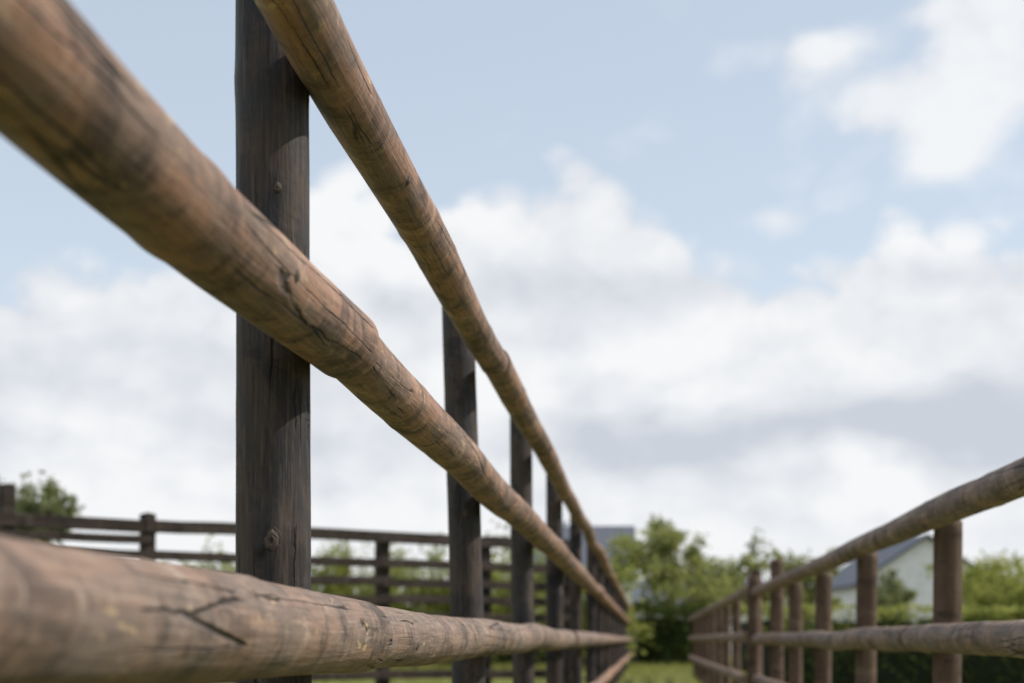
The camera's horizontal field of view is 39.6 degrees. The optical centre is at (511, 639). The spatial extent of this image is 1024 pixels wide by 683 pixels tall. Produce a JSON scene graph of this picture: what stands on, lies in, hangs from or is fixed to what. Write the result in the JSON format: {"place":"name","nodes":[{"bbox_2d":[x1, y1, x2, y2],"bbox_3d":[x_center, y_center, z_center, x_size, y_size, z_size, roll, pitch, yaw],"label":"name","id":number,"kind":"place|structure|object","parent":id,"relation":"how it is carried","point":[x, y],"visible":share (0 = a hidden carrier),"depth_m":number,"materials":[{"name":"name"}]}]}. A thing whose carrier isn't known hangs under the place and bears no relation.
{"place":"outdoors","nodes":[
{"label":"outdoors","id":0,"kind":"place"},
{"bbox_2d":[213,654,746,682],"bbox_3d":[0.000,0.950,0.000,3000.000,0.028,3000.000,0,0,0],"label":"ground","id":1,"kind":"structure","parent":0,"point":[538,680],"depth_m":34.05,"materials":[{"name":"green plant"}]},
{"bbox_2d":[0,470,85,546],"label":"deciduous tree","id":2,"kind":"object","parent":1,"relation":"on","point":[26,504],"visible":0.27,"depth_m":39.48,"materials":[{"name":"green plant"}]},
{"bbox_2d":[179,534,235,572],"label":"bush","id":3,"kind":"object","parent":1,"relation":"on","point":[227,569],"visible":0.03,"depth_m":43.78,"materials":[{"name":"green plant"}]},
{"bbox_2d":[0,483,569,682],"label":"wooden plank fence","id":4,"kind":"object","parent":1,"relation":"on","point":[147,526],"visible":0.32,"depth_m":14.94,"materials":[{"name":"brown wood"}]},
{"bbox_2d":[0,0,632,682],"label":"wooden rail fence","id":5,"kind":"object","parent":1,"relation":"on","point":[88,120],"visible":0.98,"depth_m":2.33,"materials":[{"name":"brown wood"}]},
{"bbox_2d":[311,540,364,594],"bbox_3d":[-6.323,-1.289,46.093,3.249,4.502,2.847,0,0,0],"label":"bush","id":6,"kind":"object","parent":1,"relation":"on","point":[331,589],"visible":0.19,"depth_m":45.84,"materials":[{"name":"green plant"}]},
{"bbox_2d":[321,541,407,595],"bbox_3d":[-4.663,-1.094,46.880,3.166,4.686,2.695,0,0,0],"label":"bush","id":7,"kind":"object","parent":1,"relation":"on","point":[342,554],"visible":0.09,"depth_m":46.47,"materials":[{"name":"green plant"}]},
{"bbox_2d":[356,532,449,669],"bbox_3d":[-3.106,-1.232,43.995,3.658,4.389,2.619,0,0,0],"label":"bush","id":8,"kind":"object","parent":1,"relation":"on","point":[408,590],"visible":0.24,"depth_m":43.81,"materials":[{"name":"green plant"}]},
{"bbox_2d":[422,547,510,665],"bbox_3d":[-1.135,-1.085,44.100,3.335,4.095,2.840,0,0,0],"label":"bush","id":9,"kind":"object","parent":1,"relation":"on","point":[498,609],"visible":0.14,"depth_m":43.65,"materials":[{"name":"green plant"}]},
{"bbox_2d":[167,523,837,622],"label":"distant trees","id":10,"kind":"object","parent":1,"relation":"on","point":[756,545],"visible":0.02,"depth_m":127.61,"materials":[{"name":"green plant"}]},
{"bbox_2d":[427,611,585,665],"bbox_3d":[-13.515,-0.078,51.007,33.226,2.255,1.687,0,0,-3],"label":"hedge","id":11,"kind":"object","parent":1,"relation":"on","point":[502,660],"visible":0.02,"depth_m":51.37,"materials":[{"name":"green plant"}]},
{"bbox_2d":[485,520,582,663],"bbox_3d":[0.739,-1.376,45.101,3.168,4.869,2.747,0,0,40],"label":"bush","id":12,"kind":"object","parent":1,"relation":"on","point":[539,577],"visible":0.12,"depth_m":44.88,"materials":[{"name":"green plant"}]},
{"bbox_2d":[534,556,654,670],"bbox_3d":[2.321,-0.624,43.880,4.139,3.954,2.872,0,0,0],"label":"bush","id":13,"kind":"object","parent":1,"relation":"on","point":[624,590],"visible":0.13,"depth_m":43.32,"materials":[{"name":"green plant"}]},
{"bbox_2d":[630,596,706,665],"bbox_3d":[5.689,-0.285,52.130,2.603,2.582,2.617,0,0,-7],"label":"hedge","id":14,"kind":"object","parent":1,"relation":"on","point":[670,641],"visible":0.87,"depth_m":51.36,"materials":[{"name":"green plant"}]},
{"bbox_2d":[604,511,742,620],"bbox_3d":[6.763,-2.135,57.280,6.092,6.370,6.019,0,0,41],"label":"deciduous tree","id":15,"kind":"object","parent":1,"relation":"on","point":[665,576],"visible":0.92,"depth_m":56.69,"materials":[{"name":"green plant"}]},
{"bbox_2d":[680,552,769,623],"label":"deciduous tree","id":16,"kind":"object","parent":1,"relation":"on","point":[743,575],"visible":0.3,"depth_m":65.65,"materials":[{"name":"green plant"}]},
{"bbox_2d":[767,547,844,623],"bbox_3d":[12.364,-1.459,60.047,3.367,5.018,2.615,0,0,-19],"label":"deciduous tree","id":17,"kind":"object","parent":1,"relation":"on","point":[809,597],"visible":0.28,"depth_m":59.95,"materials":[{"name":"green plant"}]},
{"bbox_2d":[688,457,1023,682],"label":"wooden rail fence","id":18,"kind":"object","parent":1,"relation":"on","point":[948,637],"visible":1,"depth_m":7.98,"materials":[{"name":"brown wood"}]},
{"bbox_2d":[741,601,1023,673],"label":"hedge","id":19,"kind":"object","parent":1,"relation":"on","point":[882,622],"visible":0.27,"depth_m":39.69,"materials":[{"name":"green plant"}]},
{"bbox_2d":[852,568,923,621],"bbox_3d":[14.735,-0.921,55.808,2.903,3.942,3.209,0,0,0],"label":"deciduous tree","id":20,"kind":"object","parent":1,"relation":"on","point":[891,592],"visible":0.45,"depth_m":55.63,"materials":[{"name":"green plant"}]},
{"bbox_2d":[762,625,1023,682],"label":"hedge","id":21,"kind":"object","parent":1,"relation":"on","point":[904,667],"visible":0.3,"depth_m":25.88,"materials":[{"name":"green plant"}]},
{"bbox_2d":[922,549,1023,620],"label":"deciduous tree","id":22,"kind":"object","parent":1,"relation":"on","point":[996,565],"visible":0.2,"depth_m":49.59,"materials":[{"name":"green plant"}]},
{"bbox_2d":[962,552,1023,620],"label":"deciduous tree","id":23,"kind":"object","parent":1,"relation":"on","point":[980,598],"visible":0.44,"depth_m":41.90,"materials":[{"name":"green plant"}]},
{"bbox_2d":[997,560,1023,603],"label":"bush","id":24,"kind":"object","parent":1,"relation":"on","point":[1009,588],"visible":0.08,"depth_m":42.77,"materials":[{"name":"green plant"}]},
{"bbox_2d":[0,0,1023,609],"label":"sky","id":25,"kind":"structure","parent":0,"point":[742,266],"materials":[{"name":"blue"}]},
{"bbox_2d":[535,578,631,611],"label":"walls","id":26,"kind":"structure","parent":0,"point":[630,598],"depth_m":80.16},
{"bbox_2d":[533,526,637,575],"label":"roof","id":27,"kind":"structure","parent":26,"relation":"on","point":[602,533],"depth_m":83.02,"materials":[{"name":"stone"}]},
{"bbox_2d":[632,612,766,653],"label":"walls","id":28,"kind":"structure","parent":0,"point":[742,617],"depth_m":94.50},
{"bbox_2d":[632,580,769,611],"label":"roof","id":29,"kind":"structure","parent":28,"relation":"on","point":[636,597],"depth_m":96.31,"materials":[{"name":"stone"}]},
{"bbox_2d":[832,538,986,621],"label":"walls","id":30,"kind":"structure","parent":0,"point":[909,565],"depth_m":74.99,"materials":[{"name":"white paint"}]},
{"bbox_2d":[811,534,928,592],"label":"roof","id":31,"kind":"structure","parent":30,"relation":"on","point":[846,577],"depth_m":77.07,"materials":[{"name":"stone"}]},
{"bbox_2d":[917,618,932,622],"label":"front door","id":32,"kind":"structure","parent":30,"relation":"attached to","point":[923,620],"depth_m":74.93,"materials":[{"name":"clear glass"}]},
{"bbox_2d":[927,534,976,566],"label":"roof","id":33,"kind":"structure","parent":30,"relation":"on","point":[930,537],"depth_m":74.73,"materials":[{"name":"stone"}]}
]}

